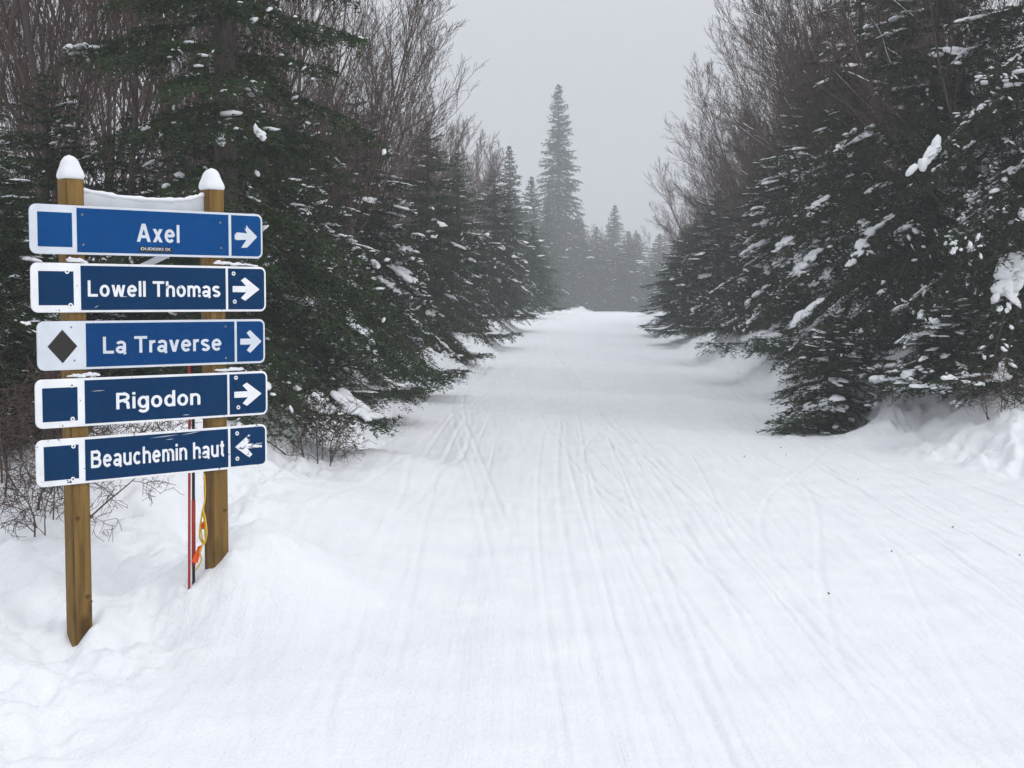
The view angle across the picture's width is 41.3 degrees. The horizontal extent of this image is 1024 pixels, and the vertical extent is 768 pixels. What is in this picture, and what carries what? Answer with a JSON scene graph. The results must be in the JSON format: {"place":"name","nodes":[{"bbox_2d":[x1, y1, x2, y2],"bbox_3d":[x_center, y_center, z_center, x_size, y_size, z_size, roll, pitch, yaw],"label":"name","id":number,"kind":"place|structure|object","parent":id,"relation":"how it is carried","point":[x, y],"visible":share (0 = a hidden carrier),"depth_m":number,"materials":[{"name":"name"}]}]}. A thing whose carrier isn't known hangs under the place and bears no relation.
{"place":"outdoors","nodes":[
{"label":"outdoors","id":0,"kind":"place"},
{"bbox_2d":[0,312,1023,767],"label":"ski trail","id":1,"kind":"object","parent":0,"point":[574,540],"visible":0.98,"depth_m":6.88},
{"bbox_2d":[188,315,190,588],"bbox_3d":[-1.580,0.372,6.667,0.017,1.416,0.044,3,5,36],"label":"red stake","id":2,"kind":"object","parent":1,"relation":"on","point":[189,512],"visible":0.62,"depth_m":6.68,"materials":[{"name":"red plastic"}]},
{"bbox_2d":[191,419,195,584],"bbox_3d":[-1.570,0.491,6.705,0.019,1.084,0.040,2,4,22],"label":"dark stake","id":3,"kind":"object","parent":1,"relation":"on","point":[193,523],"visible":0.58,"depth_m":6.71,"materials":[{"name":"grey plastic"}]},
{"bbox_2d":[0,291,1023,762],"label":"snow ground","id":4,"kind":"structure","parent":0,"point":[44,663],"depth_m":8.27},
{"bbox_2d":[0,0,20,108],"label":"bare tree","id":5,"kind":"object","parent":4,"relation":"on","point":[12,17],"visible":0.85,"depth_m":14.03,"materials":[{"name":"brown plant"}]},
{"bbox_2d":[0,72,39,378],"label":"fir tree","id":6,"kind":"object","parent":4,"relation":"on","point":[8,215],"visible":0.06,"depth_m":17.46,"materials":[{"name":"green plant"}]},
{"bbox_2d":[0,343,56,457],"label":"bare shrub","id":7,"kind":"object","parent":4,"relation":"on","point":[2,416],"visible":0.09,"depth_m":8.93,"materials":[{"name":"brown plant"}]},
{"bbox_2d":[0,1,87,215],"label":"bare tree","id":8,"kind":"object","parent":4,"relation":"on","point":[30,78],"visible":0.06,"depth_m":23.52,"materials":[{"name":"brown plant"}]},
{"bbox_2d":[0,119,95,455],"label":"fir tree","id":9,"kind":"object","parent":4,"relation":"on","point":[21,308],"visible":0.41,"depth_m":9.46,"materials":[{"name":"green plant"}]},
{"bbox_2d":[0,0,130,200],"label":"bare tree","id":10,"kind":"object","parent":4,"relation":"on","point":[49,89],"visible":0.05,"depth_m":29.02,"materials":[{"name":"brown plant"}]},
{"bbox_2d":[0,0,147,377],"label":"bare tree","id":11,"kind":"object","parent":4,"relation":"on","point":[56,58],"visible":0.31,"depth_m":16.05,"materials":[{"name":"brown plant"}]},
{"bbox_2d":[0,73,151,401],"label":"fir tree","id":12,"kind":"object","parent":4,"relation":"on","point":[45,170],"visible":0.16,"depth_m":12.22,"materials":[{"name":"green plant"}]},
{"bbox_2d":[0,0,151,286],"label":"bare tree","id":13,"kind":"object","parent":4,"relation":"on","point":[75,83],"visible":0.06,"depth_m":19.26,"materials":[{"name":"brown plant"}]},
{"bbox_2d":[0,368,155,522],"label":"bare shrub","id":14,"kind":"object","parent":4,"relation":"on","point":[21,455],"visible":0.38,"depth_m":8.21,"materials":[{"name":"brown plant"}]},
{"bbox_2d":[0,425,182,541],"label":"bare shrub","id":15,"kind":"object","parent":4,"relation":"on","point":[21,513],"visible":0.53,"depth_m":7.64,"materials":[{"name":"brown plant"}]},
{"bbox_2d":[0,320,195,484],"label":"bare shrub","id":16,"kind":"object","parent":4,"relation":"on","point":[20,428],"visible":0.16,"depth_m":8.62,"materials":[{"name":"brown plant"}]},
{"bbox_2d":[0,0,197,260],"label":"bare tree","id":17,"kind":"object","parent":4,"relation":"on","point":[121,158],"visible":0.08,"depth_m":21.09,"materials":[{"name":"brown plant"}]},
{"bbox_2d":[0,370,201,484],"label":"bare shrub","id":18,"kind":"object","parent":4,"relation":"on","point":[130,424],"visible":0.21,"depth_m":8.57,"materials":[{"name":"brown plant"}]},
{"bbox_2d":[0,0,212,370],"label":"bare tree","id":19,"kind":"object","parent":4,"relation":"on","point":[29,34],"visible":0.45,"depth_m":13.15,"materials":[{"name":"brown plant"}]},
{"bbox_2d":[0,0,213,257],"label":"bare tree","id":20,"kind":"object","parent":4,"relation":"on","point":[24,53],"visible":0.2,"depth_m":16.91,"materials":[{"name":"brown plant"}]},
{"bbox_2d":[13,112,200,375],"bbox_3d":[-3.843,-1.072,13.697,2.612,3.316,2.658,3,5,41],"label":"fir tree","id":21,"kind":"object","parent":4,"relation":"on","point":[145,187],"visible":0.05,"depth_m":13.66,"materials":[{"name":"green plant"}]},
{"bbox_2d":[9,1,243,193],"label":"bare tree","id":22,"kind":"object","parent":4,"relation":"on","point":[86,152],"visible":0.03,"depth_m":26.83,"materials":[{"name":"brown plant"}]},
{"bbox_2d":[0,0,283,259],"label":"bare tree","id":23,"kind":"object","parent":4,"relation":"on","point":[141,97],"visible":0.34,"depth_m":14.87,"materials":[{"name":"brown plant"}]},
{"bbox_2d":[29,178,266,646],"bbox_3d":[-1.705,0.417,6.483,1.209,2.730,0.108,-3,5,-43],"label":"trail sign","id":24,"kind":"object","parent":4,"relation":"on","point":[76,222],"visible":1,"depth_m":6.35,"materials":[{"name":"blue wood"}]},
{"bbox_2d":[56,155,84,178],"bbox_3d":[-1.994,-0.979,6.137,0.108,0.109,0.108,-3,5,-43],"label":"snow mound","id":25,"kind":"object","parent":24,"relation":"on","point":[69,166],"visible":0.97,"depth_m":6.10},
{"bbox_2d":[84,188,204,202],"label":"snow ridge","id":26,"kind":"structure","parent":24,"relation":"on","point":[142,198],"depth_m":6.38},
{"bbox_2d":[191,473,207,570],"bbox_3d":[-1.529,0.674,6.644,0.092,0.483,0.048,0,4,0],"label":"rope coil","id":27,"kind":"object","parent":24,"relation":"hanging from","point":[197,554],"visible":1,"depth_m":6.64,"materials":[{"name":"yellow"}]},
{"bbox_2d":[199,168,224,189],"bbox_3d":[-1.466,-0.999,6.628,0.108,0.107,0.108,-3,5,-43],"label":"snow mound","id":28,"kind":"object","parent":24,"relation":"on","point":[210,178],"visible":0.99,"depth_m":6.59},
{"bbox_2d":[135,103,207,317],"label":"fir tree","id":29,"kind":"object","parent":4,"relation":"on","point":[157,176],"visible":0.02,"depth_m":20.72,"materials":[{"name":"green plant"}]},
{"bbox_2d":[1,0,360,193],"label":"bare tree","id":30,"kind":"object","parent":4,"relation":"on","point":[101,135],"visible":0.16,"depth_m":18.19,"materials":[{"name":"brown plant"}]},
{"bbox_2d":[78,0,337,315],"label":"bare tree","id":31,"kind":"object","parent":4,"relation":"on","point":[170,175],"visible":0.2,"depth_m":15.42,"materials":[{"name":"brown plant"}]},
{"bbox_2d":[80,0,351,318],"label":"bare tree","id":32,"kind":"object","parent":4,"relation":"on","point":[260,51],"visible":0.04,"depth_m":23.84,"materials":[{"name":"brown plant"}]},
{"bbox_2d":[27,0,450,453],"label":"fir tree","id":33,"kind":"object","parent":4,"relation":"on","point":[227,81],"visible":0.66,"depth_m":11.73,"materials":[{"name":"green plant"}]},
{"bbox_2d":[163,0,401,344],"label":"bare tree","id":34,"kind":"object","parent":4,"relation":"on","point":[324,130],"visible":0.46,"depth_m":17.07,"materials":[{"name":"brown plant"}]},
{"bbox_2d":[171,0,400,355],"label":"bare tree","id":35,"kind":"object","parent":4,"relation":"on","point":[304,50],"visible":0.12,"depth_m":20.89,"materials":[{"name":"brown plant"}]},
{"bbox_2d":[175,0,407,243],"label":"bare tree","id":36,"kind":"object","parent":4,"relation":"on","point":[377,47],"visible":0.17,"depth_m":23.30,"materials":[{"name":"brown plant"}]},
{"bbox_2d":[121,0,462,357],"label":"bare tree","id":37,"kind":"object","parent":4,"relation":"on","point":[373,155],"visible":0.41,"depth_m":18.83,"materials":[{"name":"brown plant"}]},
{"bbox_2d":[227,376,377,465],"bbox_3d":[-1.746,0.339,11.323,1.294,0.915,1.297,0,4,7],"label":"bare shrub","id":38,"kind":"object","parent":4,"relation":"on","point":[341,443],"visible":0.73,"depth_m":11.27,"materials":[{"name":"brown plant"}]},
{"bbox_2d":[168,0,456,268],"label":"bare tree","id":39,"kind":"object","parent":4,"relation":"on","point":[417,33],"visible":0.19,"depth_m":24.26,"materials":[{"name":"brown plant"}]},
{"bbox_2d":[239,0,401,304],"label":"bare tree","id":40,"kind":"object","parent":4,"relation":"on","point":[340,89],"visible":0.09,"depth_m":26.94,"materials":[{"name":"brown plant"}]},
{"bbox_2d":[182,0,488,364],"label":"bare tree","id":41,"kind":"object","parent":4,"relation":"on","point":[385,109],"visible":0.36,"depth_m":21.07,"materials":[{"name":"brown plant"}]},
{"bbox_2d":[241,95,441,414],"bbox_3d":[-2.794,-1.564,16.872,3.290,4.055,3.434,2,4,33],"label":"fir tree","id":42,"kind":"object","parent":4,"relation":"on","point":[376,392],"visible":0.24,"depth_m":16.79,"materials":[{"name":"green plant"}]},
{"bbox_2d":[271,8,431,287],"bbox_3d":[-4.420,-4.702,32.482,5.596,7.758,3.774,1,4,22],"label":"bare tree","id":43,"kind":"object","parent":4,"relation":"on","point":[383,103],"visible":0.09,"depth_m":31.33,"materials":[{"name":"brown plant"}]},
{"bbox_2d":[284,93,472,393],"bbox_3d":[-2.365,-2.147,21.282,3.674,4.867,3.519,2,4,25],"label":"fir tree","id":44,"kind":"object","parent":4,"relation":"on","point":[391,267],"visible":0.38,"depth_m":21.13,"materials":[{"name":"green plant"}]},
{"bbox_2d":[286,0,478,274],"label":"bare tree","id":45,"kind":"object","parent":4,"relation":"on","point":[420,79],"visible":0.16,"depth_m":28.88,"materials":[{"name":"brown plant"}]},
{"bbox_2d":[310,84,455,258],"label":"bare tree","id":46,"kind":"object","parent":4,"relation":"on","point":[407,163],"visible":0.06,"depth_m":40.82,"materials":[{"name":"brown plant"}]},
{"bbox_2d":[309,32,474,282],"bbox_3d":[-3.258,-5.109,36.064,5.492,7.813,3.750,1,4,20],"label":"bare tree","id":47,"kind":"object","parent":4,"relation":"on","point":[424,79],"visible":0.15,"depth_m":35.00,"materials":[{"name":"brown plant"}]},
{"bbox_2d":[360,94,468,256],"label":"bare tree","id":48,"kind":"object","parent":4,"relation":"on","point":[459,143],"visible":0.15,"depth_m":43.77,"materials":[{"name":"brown plant"}]},
{"bbox_2d":[379,112,451,238],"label":"bare tree","id":49,"kind":"object","parent":4,"relation":"on","point":[431,151],"visible":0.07,"depth_m":47.84,"materials":[{"name":"brown plant"}]},
{"bbox_2d":[383,112,473,262],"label":"bare tree","id":50,"kind":"object","parent":4,"relation":"on","point":[444,158],"visible":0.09,"depth_m":52.23,"materials":[{"name":"brown plant"}]},
{"bbox_2d":[376,121,495,365],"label":"fir tree","id":51,"kind":"object","parent":4,"relation":"on","point":[444,260],"visible":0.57,"depth_m":29.19,"materials":[{"name":"green plant"}]},
{"bbox_2d":[424,120,502,307],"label":"bare tree","id":52,"kind":"object","parent":4,"relation":"on","point":[472,177],"visible":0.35,"depth_m":59.55,"materials":[{"name":"brown plant"}]},
{"bbox_2d":[412,153,523,344],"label":"fir tree","id":53,"kind":"object","parent":4,"relation":"on","point":[489,331],"visible":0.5,"depth_m":37.51,"materials":[{"name":"green plant"}]},
{"bbox_2d":[432,128,509,245],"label":"bare tree","id":54,"kind":"object","parent":4,"relation":"on","point":[481,164],"visible":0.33,"depth_m":69.56,"materials":[{"name":"brown plant"}]},
{"bbox_2d":[460,170,540,325],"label":"fir tree","id":55,"kind":"object","parent":4,"relation":"on","point":[501,297],"visible":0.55,"depth_m":47.56,"materials":[{"name":"green plant"}]},
{"bbox_2d":[483,187,550,314],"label":"fir tree","id":56,"kind":"object","parent":4,"relation":"on","point":[530,300],"visible":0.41,"depth_m":61.44,"materials":[{"name":"green plant"}]},
{"bbox_2d":[496,146,540,291],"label":"fir tree","id":57,"kind":"object","parent":4,"relation":"on","point":[509,169],"visible":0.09,"depth_m":94.06,"materials":[{"name":"green plant"}]},
{"bbox_2d":[513,225,567,313],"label":"fir tree","id":58,"kind":"object","parent":4,"relation":"on","point":[540,296],"visible":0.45,"depth_m":70.47,"materials":[{"name":"green plant"}]},
{"bbox_2d":[521,176,563,306],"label":"fir tree","id":59,"kind":"object","parent":4,"relation":"on","point":[530,214],"visible":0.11,"depth_m":111.15,"materials":[{"name":"green plant"}]},
{"bbox_2d":[537,204,578,309],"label":"fir tree","id":60,"kind":"object","parent":4,"relation":"on","point":[563,289],"visible":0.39,"depth_m":127.07,"materials":[{"name":"green plant"}]},
{"bbox_2d":[531,84,596,309],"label":"fir tree","id":61,"kind":"object","parent":4,"relation":"on","point":[557,195],"visible":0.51,"depth_m":148.41,"materials":[{"name":"green plant"}]},
{"bbox_2d":[568,214,601,305],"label":"fir tree","id":62,"kind":"object","parent":4,"relation":"on","point":[584,243],"visible":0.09,"depth_m":152.91,"materials":[{"name":"green plant"}]},
{"bbox_2d":[571,227,623,310],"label":"fir tree","id":63,"kind":"object","parent":4,"relation":"on","point":[598,294],"visible":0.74,"depth_m":148.87,"materials":[{"name":"green plant"}]},
{"bbox_2d":[595,205,631,309],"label":"fir tree","id":64,"kind":"object","parent":4,"relation":"on","point":[612,249],"visible":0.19,"depth_m":160.83,"materials":[{"name":"green plant"}]},
{"bbox_2d":[596,231,651,310],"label":"fir tree","id":65,"kind":"object","parent":4,"relation":"on","point":[626,290],"visible":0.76,"depth_m":148.79,"materials":[{"name":"green plant"}]},
{"bbox_2d":[631,234,654,305],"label":"fir tree","id":66,"kind":"object","parent":4,"relation":"on","point":[640,254],"visible":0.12,"depth_m":164.95,"materials":[{"name":"green plant"}]},
{"bbox_2d":[626,234,669,311],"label":"fir tree","id":67,"kind":"object","parent":4,"relation":"on","point":[641,300],"visible":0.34,"depth_m":139.21,"materials":[{"name":"green plant"}]},
{"bbox_2d":[641,224,679,269],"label":"bare tree","id":68,"kind":"object","parent":4,"relation":"on","point":[665,233],"visible":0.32,"depth_m":167.24,"materials":[{"name":"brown plant"}]},
{"bbox_2d":[644,231,689,314],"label":"fir tree","id":69,"kind":"object","parent":4,"relation":"on","point":[654,292],"visible":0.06,"depth_m":61.71,"materials":[{"name":"green plant"}]},
{"bbox_2d":[637,224,727,333],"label":"fir tree","id":70,"kind":"object","parent":4,"relation":"on","point":[672,317],"visible":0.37,"depth_m":44.66,"materials":[{"name":"green plant"}]},
{"bbox_2d":[648,173,723,266],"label":"bare tree","id":71,"kind":"object","parent":4,"relation":"on","point":[675,243],"visible":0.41,"depth_m":53.82,"materials":[{"name":"brown plant"}]},
{"bbox_2d":[652,220,724,318],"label":"fir tree","id":72,"kind":"object","parent":4,"relation":"on","point":[676,278],"visible":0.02,"depth_m":51.73,"materials":[{"name":"green plant"}]},
{"bbox_2d":[644,157,735,289],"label":"bare tree","id":73,"kind":"object","parent":4,"relation":"on","point":[674,216],"visible":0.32,"depth_m":50.85,"materials":[{"name":"brown plant"}]},
{"bbox_2d":[644,191,769,339],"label":"fir tree","id":74,"kind":"object","parent":4,"relation":"on","point":[716,265],"visible":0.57,"depth_m":38.68,"materials":[{"name":"green plant"}]},
{"bbox_2d":[658,101,779,281],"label":"bare tree","id":75,"kind":"object","parent":4,"relation":"on","point":[704,175],"visible":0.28,"depth_m":43.87,"materials":[{"name":"brown plant"}]},
{"bbox_2d":[665,115,773,303],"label":"bare tree","id":76,"kind":"object","parent":4,"relation":"on","point":[684,195],"visible":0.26,"depth_m":47.89,"materials":[{"name":"brown plant"}]},
{"bbox_2d":[682,106,787,252],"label":"bare tree","id":77,"kind":"object","parent":4,"relation":"on","point":[729,208],"visible":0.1,"depth_m":43.88,"materials":[{"name":"brown plant"}]},
{"bbox_2d":[671,66,805,254],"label":"bare tree","id":78,"kind":"object","parent":4,"relation":"on","point":[712,157],"visible":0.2,"depth_m":41.09,"materials":[{"name":"brown plant"}]},
{"bbox_2d":[681,51,801,304],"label":"bare tree","id":79,"kind":"object","parent":4,"relation":"on","point":[725,160],"visible":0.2,"depth_m":39.32,"materials":[{"name":"brown plant"}]},
{"bbox_2d":[679,142,809,341],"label":"fir tree","id":80,"kind":"object","parent":4,"relation":"on","point":[736,297],"visible":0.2,"depth_m":31.20,"materials":[{"name":"green plant"}]},
{"bbox_2d":[711,90,786,256],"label":"bare tree","id":81,"kind":"object","parent":4,"relation":"on","point":[742,179],"visible":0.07,"depth_m":40.61,"materials":[{"name":"brown plant"}]},
{"bbox_2d":[694,69,856,365],"bbox_3d":[5.568,-3.114,25.909,4.193,5.735,4.016,-1,4,-11],"label":"fir tree","id":82,"kind":"object","parent":4,"relation":"on","point":[781,277],"visible":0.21,"depth_m":25.60,"materials":[{"name":"green plant"}]},
{"bbox_2d":[699,0,853,206],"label":"bare tree","id":83,"kind":"object","parent":4,"relation":"on","point":[726,80],"visible":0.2,"depth_m":34.05,"materials":[{"name":"brown plant"}]},
{"bbox_2d":[705,9,851,233],"bbox_3d":[7.593,-6.055,35.999,5.499,9.026,5.004,2,4,34],"label":"bare tree","id":84,"kind":"object","parent":4,"relation":"on","point":[748,128],"visible":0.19,"depth_m":36.18,"materials":[{"name":"brown plant"}]},
{"bbox_2d":[714,47,864,231],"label":"bare tree","id":85,"kind":"object","parent":4,"relation":"on","point":[752,135],"visible":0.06,"depth_m":37.84,"materials":[{"name":"brown plant"}]},
{"bbox_2d":[727,1,889,237],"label":"bare tree","id":86,"kind":"object","parent":4,"relation":"on","point":[761,84],"visible":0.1,"depth_m":32.48,"materials":[{"name":"brown plant"}]},
{"bbox_2d":[709,0,913,204],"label":"bare tree","id":87,"kind":"object","parent":4,"relation":"on","point":[742,60],"visible":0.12,"depth_m":32.10,"materials":[{"name":"brown plant"}]},
{"bbox_2d":[756,307,883,435],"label":"fir sapling","id":88,"kind":"object","parent":4,"relation":"on","point":[831,403],"visible":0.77,"depth_m":16.02,"materials":[{"name":"green plant"}]},
{"bbox_2d":[698,0,951,233],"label":"bare tree","id":89,"kind":"object","parent":4,"relation":"on","point":[765,26],"visible":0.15,"depth_m":26.50,"materials":[{"name":"brown plant"}]},
{"bbox_2d":[743,0,961,359],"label":"fir tree","id":90,"kind":"object","parent":4,"relation":"on","point":[805,266],"visible":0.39,"depth_m":21.09,"materials":[{"name":"green plant"}]},
{"bbox_2d":[744,0,972,205],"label":"bare tree","id":91,"kind":"object","parent":4,"relation":"on","point":[774,105],"visible":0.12,"depth_m":29.41,"materials":[{"name":"brown plant"}]},
{"bbox_2d":[745,0,971,178],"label":"bare tree","id":92,"kind":"object","parent":4,"relation":"on","point":[756,10],"visible":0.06,"depth_m":29.56,"materials":[{"name":"brown plant"}]},
{"bbox_2d":[725,0,1022,325],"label":"bare tree","id":93,"kind":"object","parent":4,"relation":"on","point":[834,19],"visible":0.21,"depth_m":19.45,"materials":[{"name":"brown plant"}]},
{"bbox_2d":[781,0,984,349],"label":"fir tree","id":94,"kind":"object","parent":4,"relation":"on","point":[809,174],"visible":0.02,"depth_m":22.72,"materials":[{"name":"green plant"}]},
{"bbox_2d":[753,0,1016,206],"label":"bare tree","id":95,"kind":"object","parent":4,"relation":"on","point":[791,62],"visible":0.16,"depth_m":24.00,"materials":[{"name":"brown plant"}]},
{"bbox_2d":[768,0,1023,394],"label":"fir tree","id":96,"kind":"object","parent":4,"relation":"on","point":[888,268],"visible":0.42,"depth_m":17.02,"materials":[{"name":"green plant"}]},
{"bbox_2d":[768,0,1023,241],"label":"bare tree","id":97,"kind":"object","parent":4,"relation":"on","point":[806,48],"visible":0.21,"depth_m":21.56,"materials":[{"name":"brown plant"}]},
{"bbox_2d":[806,0,1023,350],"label":"bare tree","id":98,"kind":"object","parent":4,"relation":"on","point":[957,41],"visible":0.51,"depth_m":16.55,"materials":[{"name":"brown plant"}]},
{"bbox_2d":[819,85,1010,314],"bbox_3d":[7.173,-2.704,20.599,2.828,4.438,4.586,-3,5,-38],"label":"bare tree","id":99,"kind":"object","parent":4,"relation":"on","point":[891,193],"visible":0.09,"depth_m":21.23,"materials":[{"name":"brown plant"}]},
{"bbox_2d":[839,0,1023,411],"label":"fir tree","id":100,"kind":"object","parent":4,"relation":"on","point":[1007,275],"visible":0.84,"depth_m":14.77,"materials":[{"name":"green plant"}]},
{"bbox_2d":[868,280,1004,399],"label":"fir sapling","id":101,"kind":"object","parent":4,"relation":"on","point":[905,382],"visible":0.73,"depth_m":14.87,"materials":[{"name":"green plant"}]},
{"bbox_2d":[931,295,999,380],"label":"fir sapling","id":102,"kind":"object","parent":4,"relation":"on","point":[967,322],"visible":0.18,"depth_m":14.94,"materials":[{"name":"green plant"}]},
{"bbox_2d":[947,351,1023,420],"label":"bare shrub","id":103,"kind":"object","parent":4,"relation":"on","point":[1004,394],"visible":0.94,"depth_m":13.51,"materials":[{"name":"brown plant"}]},
{"bbox_2d":[0,0,1023,289],"label":"sky","id":104,"kind":"structure","parent":0,"point":[619,65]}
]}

